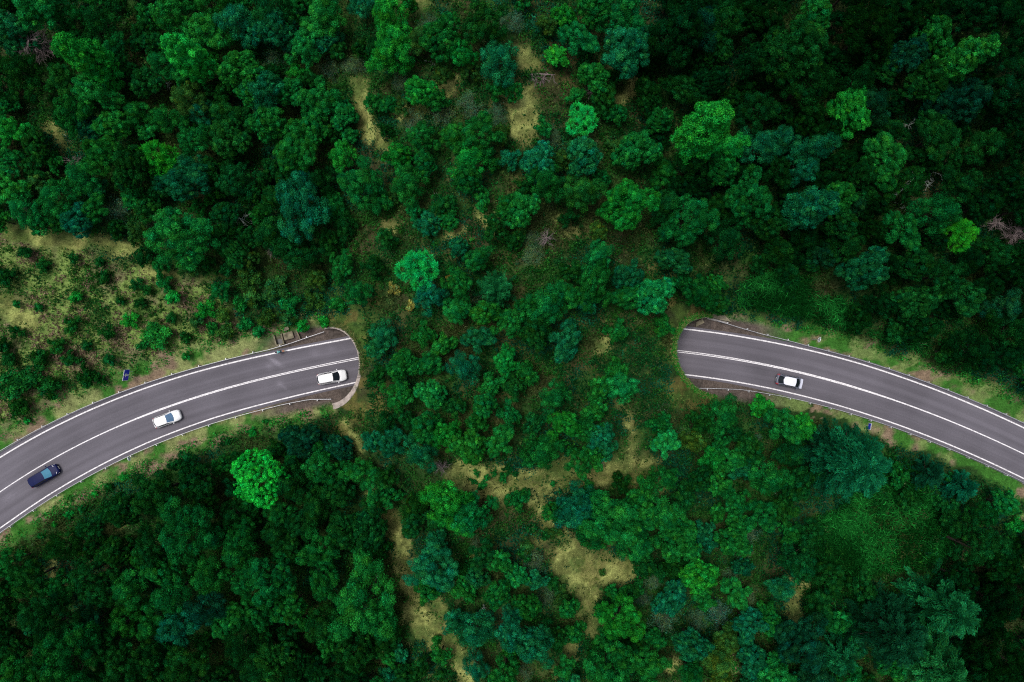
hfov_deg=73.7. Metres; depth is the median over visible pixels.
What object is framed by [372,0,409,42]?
broadleaf tree
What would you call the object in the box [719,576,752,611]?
young tree
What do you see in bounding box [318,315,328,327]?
shrub
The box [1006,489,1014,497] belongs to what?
shrub
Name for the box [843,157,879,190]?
broadleaf tree
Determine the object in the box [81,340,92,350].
shrub
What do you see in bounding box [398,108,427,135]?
scrub bush
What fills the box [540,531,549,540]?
shrub
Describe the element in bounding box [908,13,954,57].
broadleaf tree
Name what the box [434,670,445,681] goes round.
shrub
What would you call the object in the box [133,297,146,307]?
shrub
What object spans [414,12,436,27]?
scrub bush
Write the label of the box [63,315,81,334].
shrub
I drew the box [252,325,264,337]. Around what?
shrub
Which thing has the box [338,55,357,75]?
scrub bush
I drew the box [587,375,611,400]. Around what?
young tree
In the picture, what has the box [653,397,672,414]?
scrub bush
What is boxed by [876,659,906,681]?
sapling
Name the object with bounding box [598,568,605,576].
shrub
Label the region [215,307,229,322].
shrub
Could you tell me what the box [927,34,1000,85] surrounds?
broadleaf tree
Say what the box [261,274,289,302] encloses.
shrub
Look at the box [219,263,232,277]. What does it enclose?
shrub
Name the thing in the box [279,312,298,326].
shrub
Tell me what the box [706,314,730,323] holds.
concrete slab
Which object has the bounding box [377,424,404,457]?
young tree
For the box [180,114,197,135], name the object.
sapling
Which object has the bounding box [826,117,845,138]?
young tree
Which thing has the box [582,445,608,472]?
young tree
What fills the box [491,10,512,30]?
scrub bush
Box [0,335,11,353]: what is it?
shrub
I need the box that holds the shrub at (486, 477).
[483,474,490,480]
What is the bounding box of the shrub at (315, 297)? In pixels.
[303,288,326,311]
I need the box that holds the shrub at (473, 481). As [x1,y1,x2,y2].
[469,478,477,484]
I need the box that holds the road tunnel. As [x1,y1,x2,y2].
[324,317,711,408]
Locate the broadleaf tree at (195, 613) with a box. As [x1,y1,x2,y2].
[181,591,228,625]
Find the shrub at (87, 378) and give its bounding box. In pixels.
[74,360,100,388]
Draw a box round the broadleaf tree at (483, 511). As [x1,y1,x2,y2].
[451,490,499,533]
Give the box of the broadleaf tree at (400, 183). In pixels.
[388,162,429,207]
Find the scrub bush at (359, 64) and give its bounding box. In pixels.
[350,57,370,78]
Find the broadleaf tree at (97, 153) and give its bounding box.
[80,134,132,176]
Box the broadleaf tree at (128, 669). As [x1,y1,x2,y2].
[103,638,163,681]
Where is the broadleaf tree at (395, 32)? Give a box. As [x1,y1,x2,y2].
[380,20,412,62]
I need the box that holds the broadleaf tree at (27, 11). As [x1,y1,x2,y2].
[12,0,68,32]
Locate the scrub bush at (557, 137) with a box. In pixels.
[541,124,563,147]
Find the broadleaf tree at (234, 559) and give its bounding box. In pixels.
[220,525,260,575]
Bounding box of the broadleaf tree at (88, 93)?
[70,73,124,114]
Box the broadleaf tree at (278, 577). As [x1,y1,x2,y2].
[248,549,296,609]
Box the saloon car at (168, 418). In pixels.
[152,410,181,427]
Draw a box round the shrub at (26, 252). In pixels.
[16,246,32,258]
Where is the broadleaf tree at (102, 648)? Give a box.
[81,626,127,661]
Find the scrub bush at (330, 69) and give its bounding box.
[316,56,339,79]
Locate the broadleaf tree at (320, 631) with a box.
[304,603,349,642]
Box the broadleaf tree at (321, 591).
[309,559,339,603]
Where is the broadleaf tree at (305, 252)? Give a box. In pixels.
[269,230,328,270]
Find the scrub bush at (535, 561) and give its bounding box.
[516,548,548,576]
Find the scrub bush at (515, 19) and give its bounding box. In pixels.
[507,7,524,33]
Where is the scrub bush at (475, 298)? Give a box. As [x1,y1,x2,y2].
[469,289,483,304]
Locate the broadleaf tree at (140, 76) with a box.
[128,65,166,98]
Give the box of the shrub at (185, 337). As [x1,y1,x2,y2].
[180,331,190,343]
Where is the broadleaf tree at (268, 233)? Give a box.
[253,211,290,254]
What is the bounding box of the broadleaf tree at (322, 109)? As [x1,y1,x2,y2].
[295,75,343,122]
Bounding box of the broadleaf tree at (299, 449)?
[277,423,327,458]
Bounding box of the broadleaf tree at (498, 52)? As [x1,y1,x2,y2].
[479,39,519,88]
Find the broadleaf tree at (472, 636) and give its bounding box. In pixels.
[446,609,498,647]
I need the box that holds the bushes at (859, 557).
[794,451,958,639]
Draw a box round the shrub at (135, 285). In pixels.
[128,277,143,290]
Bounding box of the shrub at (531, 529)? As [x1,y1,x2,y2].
[526,524,537,532]
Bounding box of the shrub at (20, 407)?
[8,397,29,418]
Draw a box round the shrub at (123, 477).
[118,472,128,480]
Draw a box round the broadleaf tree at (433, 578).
[402,540,458,592]
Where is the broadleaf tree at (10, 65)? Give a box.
[0,53,45,104]
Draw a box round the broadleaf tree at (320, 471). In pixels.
[300,440,351,485]
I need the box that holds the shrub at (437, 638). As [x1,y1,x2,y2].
[431,634,441,644]
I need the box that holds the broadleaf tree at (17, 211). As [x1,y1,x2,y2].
[8,189,41,229]
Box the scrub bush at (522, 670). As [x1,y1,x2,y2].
[514,662,534,681]
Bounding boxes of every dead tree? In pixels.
[9,14,55,66]
[237,213,251,225]
[431,456,450,476]
[539,229,557,245]
[980,215,1008,234]
[1001,216,1023,243]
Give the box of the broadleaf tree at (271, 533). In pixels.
[260,513,296,550]
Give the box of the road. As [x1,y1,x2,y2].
[0,326,1023,532]
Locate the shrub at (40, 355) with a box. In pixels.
[29,349,49,365]
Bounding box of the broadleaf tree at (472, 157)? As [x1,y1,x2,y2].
[446,140,491,179]
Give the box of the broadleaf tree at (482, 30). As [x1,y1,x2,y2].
[461,0,509,43]
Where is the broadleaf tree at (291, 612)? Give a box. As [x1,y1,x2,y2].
[270,592,308,625]
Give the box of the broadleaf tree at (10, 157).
[0,147,25,177]
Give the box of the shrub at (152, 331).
[139,321,172,350]
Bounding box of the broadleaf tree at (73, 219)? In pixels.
[59,201,92,238]
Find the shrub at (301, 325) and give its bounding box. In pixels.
[295,319,309,332]
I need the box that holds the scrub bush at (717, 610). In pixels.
[702,597,734,631]
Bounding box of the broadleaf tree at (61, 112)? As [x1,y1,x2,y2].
[50,94,99,137]
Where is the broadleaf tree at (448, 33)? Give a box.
[418,11,462,62]
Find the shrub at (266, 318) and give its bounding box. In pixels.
[257,307,275,327]
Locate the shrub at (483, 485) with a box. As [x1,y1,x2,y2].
[478,478,487,489]
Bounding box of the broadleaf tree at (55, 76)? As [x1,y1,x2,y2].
[43,61,83,98]
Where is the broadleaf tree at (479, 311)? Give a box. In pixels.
[468,300,501,324]
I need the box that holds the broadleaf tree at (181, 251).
[143,206,220,271]
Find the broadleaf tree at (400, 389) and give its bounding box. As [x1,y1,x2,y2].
[379,379,413,413]
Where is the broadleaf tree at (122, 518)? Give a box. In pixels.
[96,491,139,528]
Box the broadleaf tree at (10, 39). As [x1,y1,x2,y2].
[0,9,44,57]
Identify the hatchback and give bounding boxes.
[775,374,802,389]
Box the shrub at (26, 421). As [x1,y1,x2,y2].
[23,417,31,424]
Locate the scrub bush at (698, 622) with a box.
[685,608,707,633]
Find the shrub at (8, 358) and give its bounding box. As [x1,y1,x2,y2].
[1,352,15,366]
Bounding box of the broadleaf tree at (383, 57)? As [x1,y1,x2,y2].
[365,37,415,75]
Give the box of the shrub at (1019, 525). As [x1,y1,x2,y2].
[1003,516,1023,532]
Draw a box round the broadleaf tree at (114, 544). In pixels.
[94,534,135,568]
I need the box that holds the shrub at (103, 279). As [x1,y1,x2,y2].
[94,270,110,283]
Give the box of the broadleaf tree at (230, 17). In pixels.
[212,3,258,48]
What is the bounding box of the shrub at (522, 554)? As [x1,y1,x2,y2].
[517,548,531,563]
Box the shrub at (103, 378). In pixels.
[97,374,108,385]
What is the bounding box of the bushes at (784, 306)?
[732,267,932,356]
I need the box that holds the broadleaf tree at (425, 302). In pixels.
[412,280,449,316]
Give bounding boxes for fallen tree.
[529,69,555,86]
[894,172,943,195]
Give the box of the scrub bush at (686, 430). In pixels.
[672,419,691,441]
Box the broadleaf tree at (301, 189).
[274,170,331,243]
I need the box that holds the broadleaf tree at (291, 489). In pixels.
[271,458,306,504]
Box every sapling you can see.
[0,0,10,23]
[0,94,22,113]
[0,106,7,126]
[0,132,12,147]
[0,208,14,233]
[0,547,30,580]
[0,601,21,637]
[2,0,15,12]
[18,153,48,179]
[30,633,50,651]
[43,567,74,595]
[46,150,64,176]
[47,214,63,234]
[49,29,79,59]
[56,3,92,38]
[68,0,78,6]
[80,0,103,4]
[80,191,109,224]
[82,534,108,559]
[93,655,114,670]
[102,31,127,67]
[117,0,138,6]
[119,61,137,81]
[123,32,141,51]
[125,221,147,248]
[130,19,160,35]
[133,122,155,140]
[133,244,154,267]
[134,3,153,23]
[136,31,162,54]
[139,588,161,618]
[146,50,175,79]
[146,184,168,203]
[152,256,170,278]
[165,68,193,89]
[177,260,200,275]
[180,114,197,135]
[187,198,208,217]
[194,630,212,650]
[198,80,219,101]
[199,155,223,184]
[203,183,225,204]
[207,49,220,69]
[208,224,230,242]
[208,519,232,541]
[209,280,230,302]
[213,80,237,106]
[222,150,248,164]
[222,477,242,498]
[224,0,236,6]
[226,106,253,133]
[228,449,249,470]
[231,0,253,12]
[235,29,259,55]
[238,492,262,511]
[239,250,260,269]
[244,607,273,639]
[245,511,262,527]
[248,203,270,225]
[251,593,273,611]
[257,173,273,186]
[261,500,297,525]
[262,63,281,79]
[268,438,286,459]
[270,533,309,564]
[275,170,296,190]
[275,625,301,643]
[276,0,305,29]
[280,454,298,467]
[295,615,313,631]
[299,70,319,88]
[302,478,323,494]
[303,0,320,5]
[304,270,327,290]
[305,662,325,681]
[306,165,335,195]
[314,648,330,664]
[316,634,338,663]
[319,121,343,143]
[321,186,339,204]
[325,194,346,223]
[328,42,347,60]
[330,99,359,131]
[333,209,359,242]
[340,126,358,143]
[350,547,372,568]
[351,37,370,60]
[369,541,393,559]
[378,95,396,112]
[378,660,396,681]
[379,190,399,210]
[381,650,398,669]
[394,662,412,681]
[395,95,411,116]
[401,0,418,14]
[413,579,441,606]
[422,509,446,531]
[425,528,447,551]
[429,643,453,666]
[431,64,455,85]
[440,209,458,232]
[441,607,464,635]
[454,558,472,575]
[460,59,480,81]
[464,568,491,588]
[471,187,489,213]
[482,153,500,173]
[486,81,505,101]
[486,549,512,573]
[493,122,510,146]
[498,640,518,657]
[504,81,522,103]
[504,563,530,587]
[511,222,527,236]
[513,0,531,11]
[513,177,533,194]
[525,568,550,590]
[533,114,551,138]
[535,15,557,35]
[541,500,562,521]
[545,626,569,652]
[551,148,570,171]
[553,654,576,681]
[557,207,578,229]
[557,673,580,681]
[559,598,580,618]
[565,87,586,106]
[565,620,586,643]
[576,48,593,65]
[579,479,601,496]
[589,219,607,241]
[590,168,611,185]
[603,582,628,603]
[605,139,619,157]
[607,67,622,84]
[621,633,644,650]
[626,576,644,599]
[639,674,656,681]
[643,627,667,650]
[649,133,671,156]
[653,562,668,582]
[658,0,680,13]
[659,557,688,580]
[684,171,715,200]
[696,32,732,69]
[696,518,715,542]
[696,533,719,553]
[697,0,717,10]
[706,274,728,291]
[707,191,731,220]
[709,502,725,524]
[711,433,731,451]
[717,87,743,109]
[727,158,751,187]
[732,75,761,98]
[733,627,755,648]
[738,667,760,681]
[749,254,769,275]
[750,156,769,181]
[754,26,773,38]
[755,600,775,616]
[773,187,797,214]
[782,0,803,4]
[785,671,807,681]
[797,253,819,271]
[810,463,826,484]
[812,167,842,188]
[816,230,841,247]
[819,142,858,170]
[827,9,845,35]
[837,663,861,681]
[839,618,864,647]
[845,302,872,335]
[847,142,870,162]
[847,641,867,658]
[856,182,880,204]
[857,196,890,220]
[858,131,876,146]
[861,672,878,681]
[868,52,899,85]
[872,117,910,140]
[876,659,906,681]
[882,251,904,285]
[884,317,906,343]
[889,461,909,489]
[905,144,928,167]
[918,620,932,639]
[919,156,945,180]
[920,230,947,250]
[926,46,937,68]
[931,297,957,320]
[934,338,955,366]
[949,655,973,675]
[951,119,972,143]
[951,639,972,660]
[957,625,984,642]
[967,168,983,188]
[975,614,1005,640]
[1008,358,1023,377]
[1009,535,1023,558]
[1011,305,1023,321]
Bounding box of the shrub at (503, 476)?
[499,472,506,483]
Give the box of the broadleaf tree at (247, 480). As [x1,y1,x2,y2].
[230,447,290,508]
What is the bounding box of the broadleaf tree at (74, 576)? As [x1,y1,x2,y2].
[62,554,118,593]
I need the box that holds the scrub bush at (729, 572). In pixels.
[720,561,741,584]
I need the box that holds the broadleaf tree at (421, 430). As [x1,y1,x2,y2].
[410,410,444,444]
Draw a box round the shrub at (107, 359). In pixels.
[102,354,116,366]
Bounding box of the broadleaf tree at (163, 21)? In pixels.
[148,0,196,39]
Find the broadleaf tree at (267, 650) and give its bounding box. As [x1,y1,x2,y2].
[253,637,297,681]
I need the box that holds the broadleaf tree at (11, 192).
[0,173,30,203]
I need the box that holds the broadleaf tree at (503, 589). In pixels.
[481,579,510,611]
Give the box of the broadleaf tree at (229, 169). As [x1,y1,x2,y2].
[214,161,264,201]
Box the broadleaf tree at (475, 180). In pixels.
[451,162,483,193]
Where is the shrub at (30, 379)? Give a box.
[12,361,44,393]
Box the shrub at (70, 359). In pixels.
[58,349,82,366]
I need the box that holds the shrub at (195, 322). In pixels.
[189,313,204,327]
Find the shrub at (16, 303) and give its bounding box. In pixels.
[12,300,20,308]
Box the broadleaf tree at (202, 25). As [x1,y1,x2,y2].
[181,12,235,49]
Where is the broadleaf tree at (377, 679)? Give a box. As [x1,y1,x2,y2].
[369,675,383,681]
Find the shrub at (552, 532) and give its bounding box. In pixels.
[544,527,563,539]
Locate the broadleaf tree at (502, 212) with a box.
[495,191,518,221]
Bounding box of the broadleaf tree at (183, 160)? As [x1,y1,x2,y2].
[173,152,204,169]
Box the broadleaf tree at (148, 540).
[130,520,182,567]
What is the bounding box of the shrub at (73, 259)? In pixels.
[68,252,79,264]
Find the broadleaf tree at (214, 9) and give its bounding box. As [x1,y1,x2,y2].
[189,0,228,19]
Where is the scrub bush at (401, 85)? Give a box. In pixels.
[391,72,410,91]
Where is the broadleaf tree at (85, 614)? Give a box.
[75,604,109,635]
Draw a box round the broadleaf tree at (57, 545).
[42,529,83,560]
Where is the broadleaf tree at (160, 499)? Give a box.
[129,468,178,517]
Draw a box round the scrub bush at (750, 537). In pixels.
[747,528,762,542]
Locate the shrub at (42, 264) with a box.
[35,256,52,273]
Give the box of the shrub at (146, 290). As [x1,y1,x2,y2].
[142,284,151,295]
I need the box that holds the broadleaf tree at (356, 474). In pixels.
[338,457,374,483]
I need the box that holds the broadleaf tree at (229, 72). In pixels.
[214,49,263,87]
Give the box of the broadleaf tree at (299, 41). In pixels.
[284,29,320,68]
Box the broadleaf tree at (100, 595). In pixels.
[77,572,121,607]
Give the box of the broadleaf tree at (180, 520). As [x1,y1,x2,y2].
[157,496,223,564]
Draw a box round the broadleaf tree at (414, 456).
[402,431,438,473]
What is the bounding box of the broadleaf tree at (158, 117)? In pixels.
[147,103,185,133]
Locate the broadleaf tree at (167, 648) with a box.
[137,639,174,672]
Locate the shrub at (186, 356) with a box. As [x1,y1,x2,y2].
[182,351,191,360]
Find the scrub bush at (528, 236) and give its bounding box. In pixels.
[523,227,543,252]
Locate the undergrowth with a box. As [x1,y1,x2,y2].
[0,0,1023,681]
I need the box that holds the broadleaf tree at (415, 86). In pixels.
[403,75,438,105]
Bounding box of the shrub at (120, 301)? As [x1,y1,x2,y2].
[115,296,125,305]
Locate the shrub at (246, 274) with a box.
[236,266,261,290]
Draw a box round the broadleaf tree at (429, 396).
[413,378,447,409]
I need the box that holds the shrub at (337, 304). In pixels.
[328,296,346,311]
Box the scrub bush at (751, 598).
[746,588,757,609]
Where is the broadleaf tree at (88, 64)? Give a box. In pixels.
[51,31,129,91]
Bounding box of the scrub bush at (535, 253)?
[515,242,543,269]
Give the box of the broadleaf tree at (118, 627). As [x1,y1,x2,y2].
[108,605,140,639]
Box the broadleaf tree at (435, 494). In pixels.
[418,479,474,520]
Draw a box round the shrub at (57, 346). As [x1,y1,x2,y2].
[46,337,66,354]
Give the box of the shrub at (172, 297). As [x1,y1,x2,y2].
[164,290,180,304]
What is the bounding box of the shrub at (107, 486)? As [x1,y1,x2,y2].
[103,482,112,490]
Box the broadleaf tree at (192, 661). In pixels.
[162,645,210,681]
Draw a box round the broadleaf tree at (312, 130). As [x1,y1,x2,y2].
[299,112,331,145]
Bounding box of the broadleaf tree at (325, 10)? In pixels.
[298,0,347,37]
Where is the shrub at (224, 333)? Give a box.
[214,320,233,341]
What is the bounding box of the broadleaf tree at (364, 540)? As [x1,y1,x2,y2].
[352,508,387,550]
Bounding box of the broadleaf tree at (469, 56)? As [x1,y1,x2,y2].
[445,37,478,66]
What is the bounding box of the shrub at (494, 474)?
[490,469,496,477]
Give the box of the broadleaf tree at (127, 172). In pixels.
[109,143,157,194]
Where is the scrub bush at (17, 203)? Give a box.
[3,192,32,215]
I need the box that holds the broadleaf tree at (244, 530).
[222,513,256,551]
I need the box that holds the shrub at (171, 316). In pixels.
[165,311,176,323]
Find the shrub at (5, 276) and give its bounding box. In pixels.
[0,267,17,288]
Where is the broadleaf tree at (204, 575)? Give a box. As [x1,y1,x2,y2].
[186,554,229,597]
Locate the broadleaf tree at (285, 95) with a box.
[274,77,307,106]
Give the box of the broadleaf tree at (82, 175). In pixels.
[64,158,102,194]
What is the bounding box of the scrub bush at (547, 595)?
[535,583,557,605]
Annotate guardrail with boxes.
[0,332,322,450]
[0,399,318,532]
[701,388,1023,483]
[718,321,1023,423]
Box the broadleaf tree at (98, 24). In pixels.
[80,0,122,45]
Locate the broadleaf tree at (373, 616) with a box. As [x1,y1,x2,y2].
[327,553,397,641]
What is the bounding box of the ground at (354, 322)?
[0,0,1023,681]
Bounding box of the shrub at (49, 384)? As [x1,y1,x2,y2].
[36,375,63,400]
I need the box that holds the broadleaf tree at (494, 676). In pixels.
[487,654,520,681]
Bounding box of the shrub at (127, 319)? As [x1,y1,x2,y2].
[119,311,139,329]
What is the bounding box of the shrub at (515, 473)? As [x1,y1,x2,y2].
[511,471,518,476]
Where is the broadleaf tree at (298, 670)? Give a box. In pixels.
[278,641,323,681]
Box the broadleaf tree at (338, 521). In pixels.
[326,510,364,549]
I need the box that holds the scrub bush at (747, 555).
[734,540,757,561]
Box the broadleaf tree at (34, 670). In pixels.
[20,654,49,678]
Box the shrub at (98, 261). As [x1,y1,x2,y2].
[93,257,104,266]
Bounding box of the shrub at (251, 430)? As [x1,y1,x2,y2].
[245,426,256,436]
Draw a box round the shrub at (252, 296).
[243,285,260,308]
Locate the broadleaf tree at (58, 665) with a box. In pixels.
[31,620,102,681]
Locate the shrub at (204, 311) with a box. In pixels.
[194,299,217,318]
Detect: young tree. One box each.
[0,579,15,598]
[0,633,33,667]
[20,624,33,636]
[21,126,50,165]
[27,171,54,192]
[29,215,50,236]
[63,109,97,139]
[73,516,103,539]
[82,176,109,198]
[107,218,125,240]
[120,184,145,209]
[122,101,153,127]
[129,548,146,569]
[133,194,161,223]
[136,612,169,641]
[166,450,198,475]
[188,96,213,127]
[191,482,219,512]
[206,100,235,122]
[211,454,232,476]
[214,237,249,269]
[219,496,246,526]
[225,595,255,628]
[286,63,311,85]
[311,22,345,53]
[317,228,344,255]
[319,434,353,461]
[324,478,357,507]
[328,139,358,173]
[329,248,353,286]
[342,279,374,305]
[346,0,375,18]
[358,490,388,517]
[359,253,386,280]
[359,467,387,506]
[360,430,385,452]
[363,36,379,58]
[363,92,381,114]
[363,336,390,358]
[366,364,387,387]
[367,318,398,347]
[373,488,404,509]
[374,227,399,250]
[374,464,399,489]
[376,122,395,137]
[376,410,398,432]
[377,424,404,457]
[381,141,412,168]
[393,642,408,663]
[397,409,416,430]
[400,491,429,518]
[400,513,425,538]
[405,26,433,55]
[405,200,425,221]
[409,655,429,681]
[410,319,438,349]
[412,210,440,237]
[412,351,444,375]
[413,152,437,176]
[425,89,451,111]
[428,194,458,217]
[430,330,458,356]
[440,122,464,153]
[440,296,471,324]
[441,398,466,420]
[448,235,469,258]
[450,570,475,603]
[459,326,496,353]
[461,245,492,271]
[462,646,490,681]
[465,413,489,432]
[468,536,495,571]
[472,393,499,419]
[476,371,505,397]
[483,213,509,243]
[486,423,514,457]
[493,342,521,379]
[495,397,521,429]
[498,149,521,171]
[501,372,526,402]
[503,487,531,513]
[504,231,526,251]
[511,593,542,620]
[514,295,542,323]
[514,359,539,386]
[521,412,549,433]
[535,431,568,451]
[544,44,569,66]
[550,3,577,31]
[556,279,580,313]
[557,259,585,284]
[563,445,592,480]
[575,292,596,314]
[575,416,604,442]
[579,394,608,421]
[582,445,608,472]
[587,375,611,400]
[590,81,615,115]
[595,437,618,462]
[601,103,627,127]
[602,317,628,343]
[603,355,629,383]
[607,285,640,310]
[611,257,644,288]
[612,470,631,494]
[628,552,658,579]
[636,475,653,492]
[644,105,673,134]
[644,410,673,434]
[648,465,680,491]
[649,154,677,190]
[653,312,674,337]
[669,273,693,297]
[670,479,696,510]
[676,660,703,681]
[677,430,706,453]
[678,516,697,543]
[685,409,712,433]
[687,465,712,492]
[691,589,717,611]
[697,445,726,470]
[705,289,730,315]
[706,670,732,681]
[707,468,732,496]
[712,446,746,472]
[712,621,739,652]
[719,485,751,514]
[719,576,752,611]
[721,425,743,443]
[724,513,756,532]
[728,462,756,479]
[730,557,755,576]
[730,606,769,640]
[748,393,775,417]
[761,613,786,636]
[763,575,795,601]
[767,494,800,528]
[774,258,800,289]
[777,521,802,546]
[793,412,816,441]
[794,516,823,547]
[806,239,842,269]
[813,561,845,591]
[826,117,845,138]
[829,609,853,634]
[839,194,869,217]
[845,570,877,601]
[856,219,891,246]
[895,486,921,511]
[932,497,961,527]
[961,501,998,532]
[986,487,1019,515]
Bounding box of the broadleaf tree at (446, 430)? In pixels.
[431,420,461,452]
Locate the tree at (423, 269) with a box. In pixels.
[392,250,438,293]
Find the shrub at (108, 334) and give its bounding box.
[97,323,115,340]
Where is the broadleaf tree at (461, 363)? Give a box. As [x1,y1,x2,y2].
[444,349,481,385]
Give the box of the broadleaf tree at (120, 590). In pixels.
[110,564,148,611]
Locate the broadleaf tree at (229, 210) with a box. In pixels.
[208,201,239,231]
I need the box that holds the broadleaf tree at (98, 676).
[85,665,107,681]
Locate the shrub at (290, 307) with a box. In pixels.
[278,288,301,316]
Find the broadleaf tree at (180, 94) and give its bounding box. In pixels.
[170,81,208,115]
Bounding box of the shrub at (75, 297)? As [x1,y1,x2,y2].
[68,291,82,302]
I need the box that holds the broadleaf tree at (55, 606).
[28,588,90,652]
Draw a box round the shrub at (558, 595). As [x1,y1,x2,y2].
[552,583,569,603]
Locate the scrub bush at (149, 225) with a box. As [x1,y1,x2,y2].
[140,213,156,234]
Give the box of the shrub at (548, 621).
[541,616,552,627]
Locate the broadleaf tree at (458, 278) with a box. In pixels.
[439,265,472,305]
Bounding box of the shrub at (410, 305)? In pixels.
[406,299,415,310]
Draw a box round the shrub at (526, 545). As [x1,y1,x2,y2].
[519,539,533,555]
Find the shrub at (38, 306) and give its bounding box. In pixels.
[33,302,43,312]
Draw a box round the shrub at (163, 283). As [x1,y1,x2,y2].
[156,274,173,293]
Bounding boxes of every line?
[0,328,1023,457]
[0,374,1023,528]
[0,411,154,491]
[155,350,846,410]
[155,352,846,411]
[847,384,1023,453]
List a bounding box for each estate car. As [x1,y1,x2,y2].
[27,464,60,487]
[317,369,346,384]
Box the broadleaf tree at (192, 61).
[159,32,218,84]
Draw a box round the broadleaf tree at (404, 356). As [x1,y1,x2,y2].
[385,347,424,379]
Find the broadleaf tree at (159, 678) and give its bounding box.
[149,669,166,681]
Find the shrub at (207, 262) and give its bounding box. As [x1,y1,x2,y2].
[196,252,215,270]
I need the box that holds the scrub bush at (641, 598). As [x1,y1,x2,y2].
[633,585,652,606]
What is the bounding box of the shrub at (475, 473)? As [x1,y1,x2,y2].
[473,468,478,477]
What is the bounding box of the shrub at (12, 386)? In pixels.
[0,367,24,402]
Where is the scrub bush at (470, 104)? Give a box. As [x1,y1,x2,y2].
[454,88,483,118]
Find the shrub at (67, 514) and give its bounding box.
[62,510,73,518]
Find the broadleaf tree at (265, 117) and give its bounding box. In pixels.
[245,105,286,143]
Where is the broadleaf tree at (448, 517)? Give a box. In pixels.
[433,510,479,538]
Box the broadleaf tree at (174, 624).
[154,602,204,647]
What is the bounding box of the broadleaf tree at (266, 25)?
[249,5,297,52]
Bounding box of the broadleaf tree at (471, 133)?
[461,110,506,157]
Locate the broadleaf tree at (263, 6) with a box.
[247,0,293,30]
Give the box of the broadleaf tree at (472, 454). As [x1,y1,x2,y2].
[448,429,488,465]
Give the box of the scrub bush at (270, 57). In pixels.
[261,50,282,65]
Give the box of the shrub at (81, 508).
[77,504,85,513]
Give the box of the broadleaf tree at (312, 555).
[295,525,343,568]
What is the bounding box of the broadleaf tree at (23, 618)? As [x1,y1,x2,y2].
[15,594,46,630]
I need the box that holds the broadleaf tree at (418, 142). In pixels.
[405,119,440,153]
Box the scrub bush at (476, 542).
[469,534,484,547]
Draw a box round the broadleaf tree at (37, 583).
[6,558,54,598]
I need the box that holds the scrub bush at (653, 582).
[640,574,661,590]
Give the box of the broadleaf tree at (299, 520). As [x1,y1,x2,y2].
[283,509,326,543]
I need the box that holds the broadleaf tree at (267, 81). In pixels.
[238,70,284,109]
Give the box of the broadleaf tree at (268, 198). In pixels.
[257,185,294,212]
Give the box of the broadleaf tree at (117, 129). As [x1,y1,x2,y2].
[89,110,131,144]
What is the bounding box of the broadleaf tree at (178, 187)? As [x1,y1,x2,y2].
[151,162,211,202]
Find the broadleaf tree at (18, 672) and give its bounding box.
[0,655,40,681]
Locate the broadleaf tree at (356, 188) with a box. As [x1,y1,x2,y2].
[336,155,393,215]
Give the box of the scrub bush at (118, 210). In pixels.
[101,195,130,223]
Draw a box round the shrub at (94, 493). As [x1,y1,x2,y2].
[91,491,98,497]
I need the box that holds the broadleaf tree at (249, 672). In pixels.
[235,649,280,681]
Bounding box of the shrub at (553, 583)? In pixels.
[546,572,559,590]
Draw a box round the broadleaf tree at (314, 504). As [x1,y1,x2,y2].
[302,485,338,530]
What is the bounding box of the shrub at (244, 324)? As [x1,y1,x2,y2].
[236,317,253,331]
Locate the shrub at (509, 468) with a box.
[501,462,512,475]
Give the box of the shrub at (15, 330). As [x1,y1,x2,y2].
[7,324,26,339]
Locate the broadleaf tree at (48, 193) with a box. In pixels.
[36,175,81,218]
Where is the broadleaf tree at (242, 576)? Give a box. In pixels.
[224,563,258,598]
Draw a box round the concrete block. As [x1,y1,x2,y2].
[695,319,703,326]
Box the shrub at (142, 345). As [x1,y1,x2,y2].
[135,340,150,350]
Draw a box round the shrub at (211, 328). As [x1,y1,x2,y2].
[206,321,217,336]
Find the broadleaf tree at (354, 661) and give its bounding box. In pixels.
[333,625,377,679]
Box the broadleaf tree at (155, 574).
[144,553,182,589]
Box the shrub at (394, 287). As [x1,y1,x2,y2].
[388,281,400,295]
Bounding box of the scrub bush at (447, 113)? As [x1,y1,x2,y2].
[426,101,456,126]
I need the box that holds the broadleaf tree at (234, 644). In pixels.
[224,615,265,668]
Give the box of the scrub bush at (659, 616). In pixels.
[646,606,683,635]
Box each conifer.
[472,269,516,310]
[794,424,846,471]
[798,417,892,503]
[824,632,858,676]
[841,577,928,670]
[881,615,969,681]
[882,557,981,639]
[910,453,945,489]
[939,469,980,504]
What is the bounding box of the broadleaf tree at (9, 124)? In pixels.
[0,116,35,146]
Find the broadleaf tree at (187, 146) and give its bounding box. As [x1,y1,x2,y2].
[176,119,211,157]
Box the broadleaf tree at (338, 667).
[314,653,368,681]
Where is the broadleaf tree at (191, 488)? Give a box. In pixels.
[177,462,214,501]
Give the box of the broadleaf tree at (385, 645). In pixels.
[366,612,402,659]
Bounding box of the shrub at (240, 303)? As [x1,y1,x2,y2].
[232,294,246,313]
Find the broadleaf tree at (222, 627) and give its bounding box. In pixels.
[211,610,244,639]
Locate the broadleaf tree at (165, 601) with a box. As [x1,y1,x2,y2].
[150,570,192,617]
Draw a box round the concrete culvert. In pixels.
[273,327,300,345]
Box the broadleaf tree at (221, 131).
[209,119,253,160]
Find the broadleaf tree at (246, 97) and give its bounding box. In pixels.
[232,83,263,108]
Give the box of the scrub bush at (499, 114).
[486,102,510,125]
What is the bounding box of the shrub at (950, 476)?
[943,472,953,481]
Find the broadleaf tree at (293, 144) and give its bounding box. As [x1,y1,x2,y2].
[272,118,317,180]

